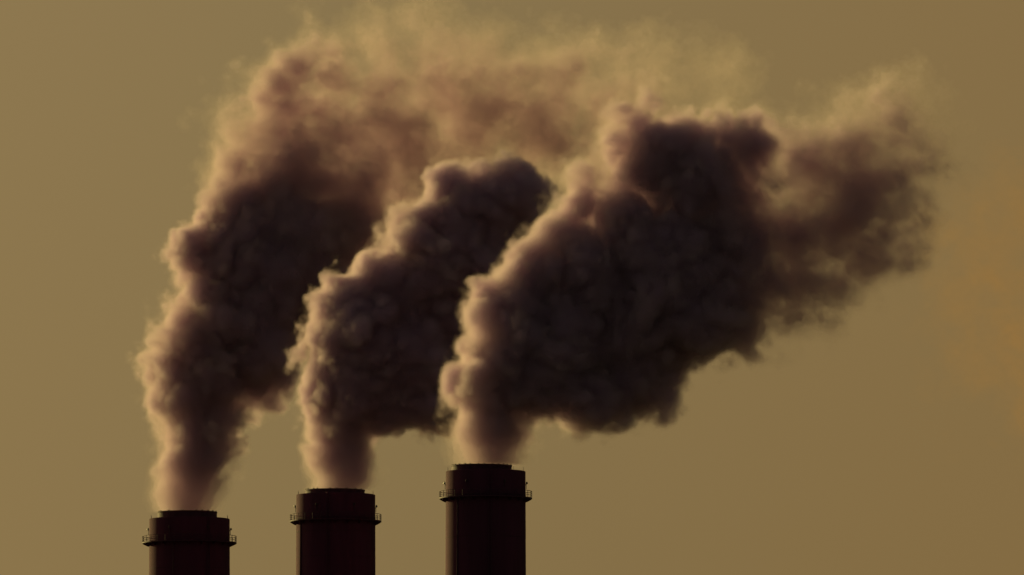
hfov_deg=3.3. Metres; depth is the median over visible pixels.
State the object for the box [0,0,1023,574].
sky
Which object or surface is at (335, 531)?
chimney
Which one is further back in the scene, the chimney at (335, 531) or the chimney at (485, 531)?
the chimney at (335, 531)
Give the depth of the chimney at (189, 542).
3129.86 m
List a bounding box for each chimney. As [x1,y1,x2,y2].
[142,509,236,574]
[290,487,380,574]
[439,463,531,574]

